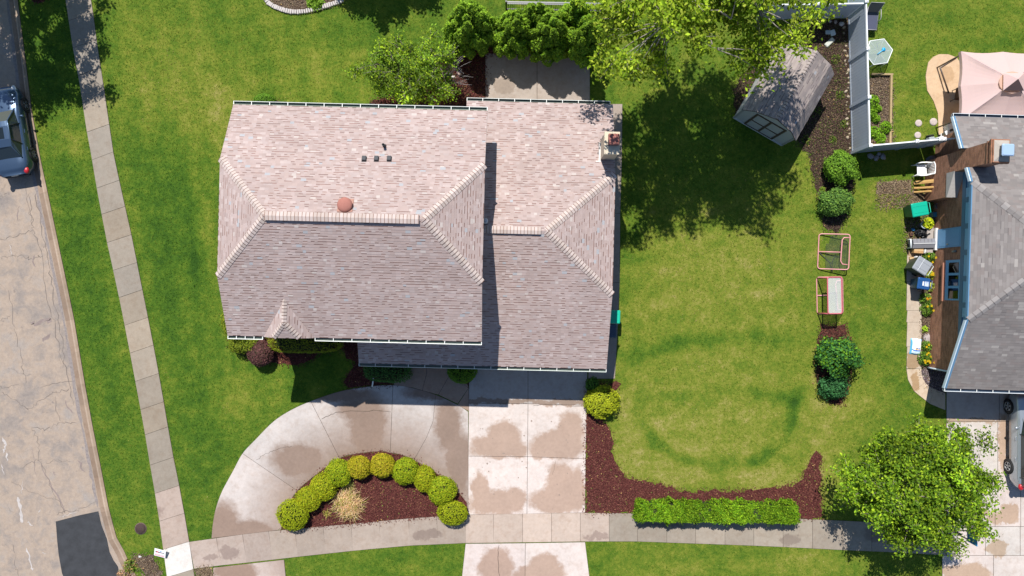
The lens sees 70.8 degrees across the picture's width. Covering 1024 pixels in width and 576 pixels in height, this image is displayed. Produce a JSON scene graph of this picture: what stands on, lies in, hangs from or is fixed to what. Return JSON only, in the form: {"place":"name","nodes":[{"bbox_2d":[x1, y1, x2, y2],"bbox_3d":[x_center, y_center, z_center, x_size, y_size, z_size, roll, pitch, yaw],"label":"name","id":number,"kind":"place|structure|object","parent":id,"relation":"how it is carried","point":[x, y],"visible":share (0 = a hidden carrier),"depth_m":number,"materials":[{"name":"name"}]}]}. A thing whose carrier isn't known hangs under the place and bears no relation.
{"place":"outdoors","nodes":[
{"label":"outdoors","id":0,"kind":"place"},
{"bbox_2d":[0,0,124,575],"bbox_3d":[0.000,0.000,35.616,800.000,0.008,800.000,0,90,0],"label":"road","id":1,"kind":"structure","parent":0,"point":[51,522],"depth_m":35.62,"materials":[{"name":"concrete"}]},
{"bbox_2d":[0,85,37,178],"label":"sedan car","id":2,"kind":"object","parent":1,"relation":"on","point":[18,155],"visible":1,"depth_m":34.68,"materials":[{"name":"paint"}]},
{"bbox_2d":[9,0,134,575],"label":"kerb","id":3,"kind":"structure","parent":1,"relation":"on","point":[68,312],"depth_m":35.50,"materials":[{"name":"concrete"}]},
{"bbox_2d":[212,369,588,575],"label":"driveway","id":4,"kind":"structure","parent":0,"point":[518,447],"depth_m":35.47,"materials":[{"name":"concrete"}]},
{"bbox_2d":[66,0,945,575],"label":"pavement","id":5,"kind":"structure","parent":0,"point":[182,550],"depth_m":35.47,"materials":[{"name":"concrete"}]},
{"bbox_2d":[18,0,1023,575],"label":"lawn","id":6,"kind":"structure","parent":0,"point":[634,330],"depth_m":35.50,"materials":[{"name":"plant"}]},
{"bbox_2d":[123,558,138,572],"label":"weedy plant","id":7,"kind":"object","parent":6,"relation":"on","point":[133,565],"visible":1,"depth_m":35.40,"materials":[{"name":"green plant"}]},
{"bbox_2d":[135,523,146,534],"bbox_3d":[-18.302,11.860,35.495,0.600,0.050,0.600,0,90,0],"label":"drain cover","id":8,"kind":"object","parent":6,"relation":"on","point":[139,527],"visible":1,"depth_m":35.48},
{"bbox_2d":[135,555,162,575],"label":"soil patch","id":9,"kind":"object","parent":6,"relation":"on","point":[158,572],"visible":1,"depth_m":35.49,"materials":[{"name":"soil"}]},
{"bbox_2d":[154,548,166,557],"bbox_3d":[-17.244,12.976,35.389,0.587,0.323,0.450,14,90,0],"label":"yard sign","id":10,"kind":"object","parent":6,"relation":"on","point":[159,553],"visible":1,"depth_m":35.29,"materials":[{"name":"paint"}]},
{"bbox_2d":[195,567,212,575],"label":"soil patch","id":11,"kind":"object","parent":6,"relation":"on","point":[207,568],"visible":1,"depth_m":35.49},
{"bbox_2d":[220,313,247,343],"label":"yellow shrub","id":12,"kind":"object","parent":6,"relation":"on","point":[222,319],"visible":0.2,"depth_m":34.38,"materials":[{"name":"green plant"}]},
{"bbox_2d":[270,0,336,9],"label":"soil bed","id":13,"kind":"object","parent":6,"relation":"on","point":[300,6],"visible":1,"depth_m":35.49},
{"bbox_2d":[306,0,324,11],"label":"hosta","id":14,"kind":"object","parent":13,"relation":"on","point":[315,5],"visible":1,"depth_m":35.32,"materials":[{"name":"green plant"}]},
{"bbox_2d":[236,337,390,387],"bbox_3d":[-9.575,3.227,35.488,8.768,0.001,3.390,0,90,0],"label":"mulch bed","id":15,"kind":"object","parent":6,"relation":"on","point":[346,355],"visible":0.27,"depth_m":35.49,"materials":[{"name":"wood"}]},
{"bbox_2d":[228,339,260,353],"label":"yellow shrub","id":16,"kind":"object","parent":15,"relation":"on","point":[242,347],"visible":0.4,"depth_m":34.61,"materials":[{"name":"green plant"}]},
{"bbox_2d":[246,340,273,366],"bbox_3d":[-12.246,3.174,35.000,1.338,1.062,1.350,0,90,0],"label":"barberry","id":17,"kind":"object","parent":15,"relation":"on","point":[261,354],"visible":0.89,"depth_m":34.68,"materials":[{"name":"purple plant"}]},
{"bbox_2d":[266,337,342,353],"bbox_3d":[-10.046,2.486,34.987,3.826,1.121,1.438,0,90,0],"label":"yew hedge","id":18,"kind":"object","parent":15,"relation":"on","point":[305,345],"visible":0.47,"depth_m":34.59,"materials":[{"name":"green plant"}]},
{"bbox_2d":[362,366,412,382],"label":"dark shrub","id":19,"kind":"object","parent":15,"relation":"on","point":[390,374],"visible":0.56,"depth_m":34.60,"materials":[{"name":"green plant"}]},
{"bbox_2d":[282,451,467,528],"bbox_3d":[-6.921,9.826,35.484,9.260,0.001,3.473,-5,90,0],"label":"mulch bed","id":20,"kind":"object","parent":6,"relation":"on","point":[375,505],"visible":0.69,"depth_m":35.48,"materials":[{"name":"wood"}]},
{"bbox_2d":[275,498,309,531],"bbox_3d":[-10.687,11.053,35.065,1.654,0.934,1.621,0,90,0],"label":"boxwood","id":21,"kind":"object","parent":20,"relation":"on","point":[293,515],"visible":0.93,"depth_m":34.82,"materials":[{"name":"green plant"}]},
{"bbox_2d":[294,485,321,512],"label":"boxwood","id":22,"kind":"object","parent":20,"relation":"on","point":[307,500],"visible":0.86,"depth_m":34.88,"materials":[{"name":"green plant"}]},
{"bbox_2d":[309,471,338,501],"bbox_3d":[-9.185,9.722,35.103,1.394,0.857,1.333,26,90,0],"label":"boxwood","id":23,"kind":"object","parent":20,"relation":"on","point":[324,488],"visible":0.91,"depth_m":34.87,"materials":[{"name":"green plant"}]},
{"bbox_2d":[324,457,350,486],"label":"boxwood","id":24,"kind":"object","parent":20,"relation":"on","point":[338,474],"visible":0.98,"depth_m":34.85,"materials":[{"name":"green plant"}]},
{"bbox_2d":[329,486,367,526],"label":"ornamental grass","id":25,"kind":"object","parent":20,"relation":"on","point":[348,503],"depth_m":35.30,"materials":[{"name":"beige plant"}]},
{"bbox_2d":[346,455,371,479],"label":"boxwood","id":26,"kind":"object","parent":20,"relation":"on","point":[358,467],"visible":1,"depth_m":34.83,"materials":[{"name":"yellow plant"}]},
{"bbox_2d":[370,452,394,478],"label":"boxwood","id":27,"kind":"object","parent":20,"relation":"on","point":[382,464],"visible":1,"depth_m":34.86,"materials":[{"name":"yellow plant"}]},
{"bbox_2d":[391,456,418,485],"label":"boxwood","id":28,"kind":"object","parent":20,"relation":"on","point":[405,468],"visible":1,"depth_m":34.82,"materials":[{"name":"green plant"}]},
{"bbox_2d":[414,463,435,492],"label":"boxwood","id":29,"kind":"object","parent":20,"relation":"on","point":[425,476],"visible":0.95,"depth_m":34.90,"materials":[{"name":"green plant"}]},
{"bbox_2d":[427,476,457,505],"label":"boxwood","id":30,"kind":"object","parent":20,"relation":"on","point":[442,490],"visible":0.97,"depth_m":34.85,"materials":[{"name":"green plant"}]},
{"bbox_2d":[436,500,468,526],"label":"boxwood","id":31,"kind":"object","parent":20,"relation":"on","point":[451,512],"visible":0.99,"depth_m":34.85,"materials":[{"name":"green plant"}]},
{"bbox_2d":[215,98,619,386],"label":"shingled house","id":32,"kind":"structure","parent":6,"relation":"on","point":[476,233],"depth_m":29.83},
{"bbox_2d":[394,368,468,410],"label":"front walk","id":33,"kind":"structure","parent":6,"relation":"on","point":[437,381],"depth_m":35.47,"materials":[{"name":"grey concrete"}]},
{"bbox_2d":[371,47,567,105],"bbox_3d":[-1.569,-9.914,35.488,11.163,0.001,3.959,0,90,0],"label":"mulch bed","id":34,"kind":"object","parent":6,"relation":"on","point":[463,78],"visible":0.14,"depth_m":35.49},
{"bbox_2d":[342,23,468,105],"bbox_3d":[-4.858,-10.106,33.703,6.114,3.704,4.256,0,90,0],"label":"crabapple tree","id":35,"kind":"object","parent":34,"relation":"on","point":[409,75],"visible":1,"depth_m":32.78,"materials":[{"name":"green plant"}]},
{"bbox_2d":[442,0,497,59],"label":"arborvitae","id":36,"kind":"object","parent":6,"relation":"on","point":[468,28],"visible":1,"depth_m":33.25,"materials":[{"name":"green plant"}]},
{"bbox_2d":[33,0,946,575],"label":"mulch chips","id":37,"kind":"object","parent":6,"relation":"on","point":[813,144],"visible":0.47,"depth_m":35.46,"materials":[{"name":"brown wood"}]},
{"bbox_2d":[493,8,534,59],"bbox_3d":[0.144,-12.121,33.876,2.366,3.348,2.504,0,90,0],"label":"arborvitae","id":38,"kind":"object","parent":6,"relation":"on","point":[513,27],"visible":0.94,"depth_m":33.45,"materials":[{"name":"green plant"}]},
{"bbox_2d":[522,2,546,22],"bbox_3d":[1.183,-12.858,33.944,1.719,3.242,1.378,-33,90,0],"label":"arborvitae","id":39,"kind":"object","parent":6,"relation":"on","point":[532,10],"visible":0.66,"depth_m":32.88,"materials":[{"name":"green plant"}]},
{"bbox_2d":[527,7,571,66],"bbox_3d":[1.800,-11.858,33.727,2.436,3.645,2.696,0,90,0],"label":"arborvitae","id":40,"kind":"object","parent":6,"relation":"on","point":[549,30],"visible":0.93,"depth_m":33.17,"materials":[{"name":"green plant"}]},
{"bbox_2d":[505,0,602,11],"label":"rail fence","id":41,"kind":"object","parent":6,"relation":"on","point":[521,3],"visible":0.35,"depth_m":34.70,"materials":[{"name":"paint"}]},
{"bbox_2d":[559,0,590,25],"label":"arborvitae","id":42,"kind":"object","parent":6,"relation":"on","point":[573,11],"visible":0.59,"depth_m":32.86,"materials":[{"name":"green plant"}]},
{"bbox_2d":[566,13,605,68],"bbox_3d":[3.389,-11.614,33.626,2.051,3.950,2.407,-22,90,0],"label":"arborvitae","id":43,"kind":"object","parent":6,"relation":"on","point":[580,35],"visible":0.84,"depth_m":32.96,"materials":[{"name":"green plant"}]},
{"bbox_2d":[585,381,822,518],"bbox_3d":[9.396,7.988,35.488,11.866,0.001,6.988,0,90,0],"label":"mulch bed","id":44,"kind":"object","parent":6,"relation":"on","point":[671,488],"visible":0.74,"depth_m":35.49,"materials":[{"name":"wood"}]},
{"bbox_2d":[585,376,599,391],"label":"weedy plant","id":45,"kind":"object","parent":44,"relation":"on","point":[591,383],"visible":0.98,"depth_m":35.22,"materials":[{"name":"green plant"}]},
{"bbox_2d":[583,383,620,419],"bbox_3d":[4.386,5.525,34.980,1.889,1.103,1.793,0,90,0],"label":"golden shrub","id":46,"kind":"object","parent":44,"relation":"on","point":[599,402],"visible":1,"depth_m":34.77,"materials":[{"name":"yellow plant"}]},
{"bbox_2d":[631,495,801,526],"bbox_3d":[9.941,10.884,34.956,8.190,1.145,1.427,1,90,0],"label":"clipped hedge","id":47,"kind":"object","parent":44,"relation":"on","point":[785,512],"visible":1,"depth_m":34.67,"materials":[{"name":"green plant"}]},
{"bbox_2d":[564,0,853,96],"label":"shade tree","id":48,"kind":"object","parent":6,"relation":"on","point":[668,23],"visible":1,"depth_m":26.82,"materials":[{"name":"green plant"}]},
{"bbox_2d":[733,44,833,145],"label":"garden shed","id":49,"kind":"structure","parent":6,"relation":"on","point":[781,115],"depth_m":33.08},
{"bbox_2d":[733,18,852,232],"bbox_3d":[14.041,-8.024,35.488,6.341,0.001,10.696,0,90,0],"label":"mulch bed","id":50,"kind":"object","parent":6,"relation":"on","point":[823,123],"visible":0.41,"depth_m":35.49,"materials":[{"name":"soil"}]},
{"bbox_2d":[816,185,855,216],"bbox_3d":[15.726,-4.206,34.912,1.871,1.238,1.539,0,90,0],"label":"round shrub","id":51,"kind":"object","parent":50,"relation":"on","point":[835,201],"visible":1,"depth_m":34.62,"materials":[{"name":"green plant"}]},
{"bbox_2d":[822,147,860,185],"bbox_3d":[15.961,-5.858,34.766,1.762,1.530,1.796,-28,90,0],"label":"round shrub","id":52,"kind":"object","parent":50,"relation":"on","point":[839,165],"visible":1,"depth_m":34.45,"materials":[{"name":"green plant"}]},
{"bbox_2d":[756,2,863,20],"bbox_3d":[14.232,-13.279,34.530,4.427,1.980,0.162,-1,90,0],"label":"vinyl fence","id":53,"kind":"object","parent":6,"relation":"on","point":[847,10],"visible":0.45,"depth_m":34.48,"materials":[{"name":"plastic"}]},
{"bbox_2d":[824,37,834,47],"bbox_3d":[15.628,-12.088,35.440,0.520,0.120,0.220,-43,90,0],"label":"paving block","id":54,"kind":"object","parent":6,"relation":"on","point":[830,41],"depth_m":35.38,"materials":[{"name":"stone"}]},
{"bbox_2d":[816,276,843,313],"bbox_3d":[15.661,0.359,34.904,1.331,1.184,1.850,-1,90,0],"label":"hockey goal","id":55,"kind":"object","parent":6,"relation":"on","point":[834,302],"visible":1,"depth_m":34.36,"materials":[{"name":"fabric"}]},
{"bbox_2d":[815,323,851,404],"bbox_3d":[15.853,3.761,35.488,1.830,0.001,4.062,0,90,0],"label":"mulch bed","id":56,"kind":"object","parent":6,"relation":"on","point":[837,338],"visible":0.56,"depth_m":35.49,"materials":[{"name":"wood"}]},
{"bbox_2d":[816,376,850,400],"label":"leafy shrub","id":57,"kind":"object","parent":56,"relation":"on","point":[832,387],"visible":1,"depth_m":34.85,"materials":[{"name":"green plant"}]},
{"bbox_2d":[812,335,870,381],"bbox_3d":[15.877,3.385,34.643,2.610,2.052,2.219,0,90,0],"label":"leafy shrub","id":58,"kind":"object","parent":56,"relation":"on","point":[839,355],"visible":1,"depth_m":34.22,"materials":[{"name":"green plant"}]},
{"bbox_2d":[817,233,850,271],"bbox_3d":[15.748,-1.723,35.257,1.393,0.489,1.887,3,90,0],"label":"hockey goal","id":59,"kind":"object","parent":6,"relation":"on","point":[835,256],"visible":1,"depth_m":35.28,"materials":[{"name":"paint"}]},
{"bbox_2d":[847,0,872,153],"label":"vinyl fence","id":60,"kind":"object","parent":6,"relation":"on","point":[858,61],"visible":0.97,"depth_m":34.48,"materials":[{"name":"plastic"}]},
{"bbox_2d":[867,2,884,31],"bbox_3d":[17.525,-13.150,35.010,0.752,0.988,1.115,2,90,0],"label":"patio chair","id":61,"kind":"object","parent":6,"relation":"on","point":[873,9],"visible":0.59,"depth_m":35.09,"materials":[{"name":"fabric"}]},
{"bbox_2d":[868,39,892,67],"bbox_3d":[17.725,-11.413,35.138,1.384,0.730,1.253,-8,90,0],"label":"patio table","id":62,"kind":"object","parent":6,"relation":"on","point":[879,53],"visible":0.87,"depth_m":34.80,"materials":[{"name":"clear glass"}]},
{"bbox_2d":[869,76,892,143],"bbox_3d":[18.194,-8.763,35.491,1.196,0.001,3.432,0,90,0],"label":"soil patch","id":63,"kind":"object","parent":6,"relation":"on","point":[884,95],"visible":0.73,"depth_m":35.49,"materials":[{"name":"soil"}]},
{"bbox_2d":[870,108,877,119],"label":"vegetable plant","id":64,"kind":"object","parent":63,"relation":"on","point":[873,111],"visible":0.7,"depth_m":35.25,"materials":[{"name":"green plant"}]},
{"bbox_2d":[870,94,879,108],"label":"vegetable plant","id":65,"kind":"object","parent":63,"relation":"on","point":[877,101],"visible":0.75,"depth_m":35.23,"materials":[{"name":"green plant"}]},
{"bbox_2d":[870,126,879,138],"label":"vegetable plant","id":66,"kind":"object","parent":63,"relation":"on","point":[874,131],"visible":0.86,"depth_m":35.31,"materials":[{"name":"green plant"}]},
{"bbox_2d":[871,114,880,122],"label":"vegetable plant","id":67,"kind":"object","parent":63,"relation":"on","point":[876,119],"visible":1,"depth_m":35.32,"materials":[{"name":"green plant"}]},
{"bbox_2d":[874,133,886,143],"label":"vegetable plant","id":68,"kind":"object","parent":63,"relation":"on","point":[882,140],"visible":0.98,"depth_m":35.34,"materials":[{"name":"green plant"}]},
{"bbox_2d":[879,120,891,133],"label":"vegetable plant","id":69,"kind":"object","parent":63,"relation":"on","point":[887,125],"visible":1,"depth_m":35.31,"materials":[{"name":"green plant"}]},
{"bbox_2d":[870,73,892,144],"bbox_3d":[18.169,-8.769,35.420,1.050,0.160,3.560,1,90,0],"label":"raised bed","id":70,"kind":"object","parent":6,"relation":"on","point":[890,98],"visible":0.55,"depth_m":35.34,"materials":[{"name":"brown wood"}]},
{"bbox_2d":[857,137,942,152],"bbox_3d":[18.490,-6.824,34.530,3.244,1.980,0.173,-5,90,0],"label":"vinyl fence","id":71,"kind":"object","parent":6,"relation":"on","point":[917,143],"visible":0.97,"depth_m":34.34,"materials":[{"name":"plastic"}]},
{"bbox_2d":[876,180,928,207],"bbox_3d":[19.242,-4.604,35.491,2.588,0.001,1.546,0,90,0],"label":"soil patch","id":72,"kind":"object","parent":6,"relation":"on","point":[901,191],"visible":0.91,"depth_m":35.49,"materials":[{"name":"soil"}]},
{"bbox_2d":[826,412,1007,560],"bbox_3d":[17.926,8.719,32.656,7.107,5.798,6.321,0,90,0],"label":"street tree","id":73,"kind":"object","parent":6,"relation":"on","point":[892,503],"visible":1,"depth_m":30.97,"materials":[{"name":"green plant"}]},
{"bbox_2d":[903,201,930,216],"bbox_3d":[19.600,-3.782,34.977,0.896,1.042,0.660,-10,90,0],"label":"wheeled bin","id":74,"kind":"object","parent":6,"relation":"on","point":[916,209],"visible":1,"depth_m":34.47,"materials":[{"name":"plastic"}]},
{"bbox_2d":[910,248,923,253],"bbox_3d":[19.872,-1.849,35.322,0.464,0.331,0.300,4,90,0],"label":"cardboard box","id":75,"kind":"object","parent":6,"relation":"on","point":[917,250],"visible":0.94,"depth_m":35.16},
{"bbox_2d":[914,228,924,236],"bbox_3d":[20.063,-2.722,35.331,0.511,0.329,0.418,-25,90,0],"label":"rubbish bag","id":76,"kind":"object","parent":6,"relation":"on","point":[919,232],"visible":1,"depth_m":35.28,"materials":[{"name":"plastic"}]},
{"bbox_2d":[906,238,935,248],"bbox_3d":[19.990,-2.180,35.233,1.215,0.495,0.470,-2,90,0],"label":"storage bench","id":77,"kind":"object","parent":6,"relation":"on","point":[923,243],"visible":1,"depth_m":35.02,"materials":[{"name":"plastic"}]},
{"bbox_2d":[911,161,935,176],"bbox_3d":[20.037,-5.768,35.052,0.731,0.903,0.700,-2,90,0],"label":"plastic chair","id":78,"kind":"object","parent":6,"relation":"on","point":[921,170],"visible":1,"depth_m":35.07,"materials":[{"name":"plastic"}]},
{"bbox_2d":[914,179,933,184],"bbox_3d":[20.128,-5.170,35.079,0.741,0.808,0.177,0,90,0],"label":"split timber","id":79,"kind":"object","parent":6,"relation":"on","point":[923,181],"visible":1,"depth_m":35.07,"materials":[{"name":"brown wood"}]},
{"bbox_2d":[919,217,933,229],"bbox_3d":[20.296,-3.156,35.200,0.639,0.581,0.628,0,90,0],"label":"planter","id":80,"kind":"object","parent":6,"relation":"on","point":[926,224],"visible":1,"depth_m":35.11,"materials":[{"name":"plastic"}]},
{"bbox_2d":[921,253,931,368],"bbox_3d":[20.511,0.598,35.490,0.671,0.001,6.947,0,90,0],"label":"soil bed","id":81,"kind":"object","parent":6,"relation":"on","point":[926,321],"visible":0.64,"depth_m":35.49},
{"bbox_2d":[917,351,933,365],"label":"flower plant","id":82,"kind":"object","parent":81,"relation":"on","point":[927,357],"visible":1,"depth_m":35.29,"materials":[{"name":"green plant"}]},
{"bbox_2d":[919,293,931,305],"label":"flower plant","id":83,"kind":"object","parent":81,"relation":"on","point":[928,297],"visible":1,"depth_m":35.28,"materials":[{"name":"green plant"}]},
{"bbox_2d":[921,340,931,351],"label":"flower plant","id":84,"kind":"object","parent":81,"relation":"on","point":[927,343],"visible":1,"depth_m":35.30,"materials":[{"name":"green plant"}]},
{"bbox_2d":[919,303,934,316],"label":"flower plant","id":85,"kind":"object","parent":81,"relation":"on","point":[923,310],"visible":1,"depth_m":35.26,"materials":[{"name":"green plant"}]},
{"bbox_2d":[922,252,936,262],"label":"flower plant","id":86,"kind":"object","parent":81,"relation":"on","point":[932,258],"visible":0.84,"depth_m":35.19,"materials":[{"name":"green plant"}]},
{"bbox_2d":[921,369,944,392],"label":"gravel bed","id":87,"kind":"object","parent":6,"relation":"on","point":[926,380],"visible":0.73,"depth_m":35.49,"materials":[{"name":"gravel"}]},
{"bbox_2d":[922,137,954,147],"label":"vinyl gate","id":88,"kind":"structure","parent":6,"relation":"on","point":[945,139],"depth_m":34.26,"materials":[{"name":"plastic"}]},
{"bbox_2d":[951,527,977,546],"bbox_3d":[21.016,11.266,34.010,0.883,2.980,0.722,32,90,0],"label":"basketball hoop","id":89,"kind":"object","parent":6,"relation":"on","point":[975,543],"visible":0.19,"depth_m":33.00,"materials":[{"name":"paint"}]},
{"bbox_2d":[924,113,1023,393],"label":"brick house","id":90,"kind":"structure","parent":6,"relation":"on","point":[976,194],"depth_m":32.28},
{"bbox_2d":[937,226,960,247],"bbox_3d":[20.689,-2.381,34.095,0.110,1.850,0.920,2,90,0],"label":"door","id":91,"kind":"structure","parent":90,"relation":"in","point":[948,237],"depth_m":34.06,"materials":[{"name":"metal"}]},
{"bbox_2d":[941,260,959,300],"bbox_3d":[20.624,-0.341,33.835,0.110,1.330,1.940,2,90,0],"label":"window","id":92,"kind":"structure","parent":90,"relation":"in","point":[951,271],"depth_m":33.80,"materials":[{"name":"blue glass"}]},
{"bbox_2d":[942,391,1023,575],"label":"paved drive","id":93,"kind":"structure","parent":6,"relation":"on","point":[1003,555],"depth_m":35.47,"materials":[{"name":"concrete"}]},
{"bbox_2d":[1003,393,1023,489],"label":"estate car","id":94,"kind":"object","parent":93,"relation":"on","point":[1013,406],"visible":0.95,"depth_m":34.65,"materials":[{"name":"paint"}]},
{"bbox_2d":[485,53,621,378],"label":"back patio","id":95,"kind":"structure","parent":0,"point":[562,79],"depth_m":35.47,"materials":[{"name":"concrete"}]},
{"bbox_2d":[609,324,616,337],"bbox_3d":[4.592,2.059,34.992,0.856,1.012,0.660,2,90,0],"label":"wheeled bin","id":96,"kind":"object","parent":95,"relation":"on","point":[613,331],"visible":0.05,"depth_m":34.49,"materials":[{"name":"plastic"}]},
{"bbox_2d":[610,310,620,323],"bbox_3d":[4.762,1.379,34.977,0.856,1.042,0.640,2,90,0],"label":"wheeled bin","id":97,"kind":"object","parent":95,"relation":"on","point":[615,317],"visible":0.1,"depth_m":34.47,"materials":[{"name":"plastic"}]},
{"bbox_2d":[906,251,944,409],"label":"side path","id":98,"kind":"structure","parent":0,"point":[918,384],"depth_m":35.47,"materials":[{"name":"concrete"}]},
{"bbox_2d":[909,338,921,354],"bbox_3d":[19.867,2.881,35.389,0.550,0.162,0.810,6,90,0],"label":"plastic sack","id":99,"kind":"object","parent":98,"relation":"on","point":[915,345],"visible":1,"depth_m":35.35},
{"bbox_2d":[904,256,933,276],"bbox_3d":[19.681,-1.030,34.951,0.856,1.094,0.700,32,90,0],"label":"wheeled bin","id":100,"kind":"object","parent":98,"relation":"on","point":[919,265],"visible":1,"depth_m":34.42,"materials":[{"name":"plastic"}]},
{"bbox_2d":[910,277,932,289],"bbox_3d":[19.836,-0.201,35.027,0.696,0.942,0.560,8,90,0],"label":"wheeled bin","id":101,"kind":"object","parent":98,"relation":"on","point":[919,283],"visible":1,"depth_m":34.57,"materials":[{"name":"plastic"}]},
{"bbox_2d":[925,54,959,136],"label":"tan patio","id":102,"kind":"structure","parent":0,"point":[946,107],"depth_m":35.47,"materials":[{"name":"concrete"}]},
{"bbox_2d":[940,59,954,92],"bbox_3d":[21.355,-10.545,35.443,0.727,0.074,1.818,12,90,0],"label":"patio rail","id":103,"kind":"object","parent":102,"relation":"on","point":[943,76],"visible":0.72,"depth_m":35.42,"materials":[{"name":"paint"}]},
{"bbox_2d":[943,123,953,131],"bbox_3d":[21.419,-7.841,35.235,0.430,0.470,0.410,-20,90,0],"label":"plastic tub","id":104,"kind":"object","parent":102,"relation":"on","point":[948,127],"visible":0.51,"depth_m":35.00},
{"bbox_2d":[935,51,1023,128],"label":"gazebo","id":105,"kind":"object","parent":102,"relation":"on","point":[990,83],"visible":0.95,"depth_m":33.16,"materials":[{"name":"fabric"}]},
{"bbox_2d":[951,88,958,100],"bbox_3d":[21.873,-9.416,34.983,0.590,0.965,0.560,10,90,0],"label":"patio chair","id":106,"kind":"object","parent":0,"point":[956,97],"visible":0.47,"depth_m":34.97,"materials":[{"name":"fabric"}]},
{"label":"mulch bed","id":107,"kind":"structure","parent":0,"visible":0},
{"bbox_2d":[253,93,276,101],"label":"round shrub","id":108,"kind":"object","parent":107,"relation":"on","point":[266,97],"visible":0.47,"depth_m":34.69,"materials":[{"name":"green plant"}]},
{"label":"soil patch","id":109,"kind":"structure","parent":0,"visible":0},
{"bbox_2d":[117,567,135,575],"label":"weedy plant","id":110,"kind":"object","parent":109,"relation":"on","point":[119,573],"visible":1,"depth_m":35.42,"materials":[{"name":"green plant"}]},
{"label":"mulch bed","id":111,"kind":"structure","parent":0,"visible":0},
{"bbox_2d":[447,368,477,383],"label":"dark shrub","id":112,"kind":"object","parent":111,"relation":"on","point":[462,376],"visible":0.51,"depth_m":34.69,"materials":[{"name":"green plant"}]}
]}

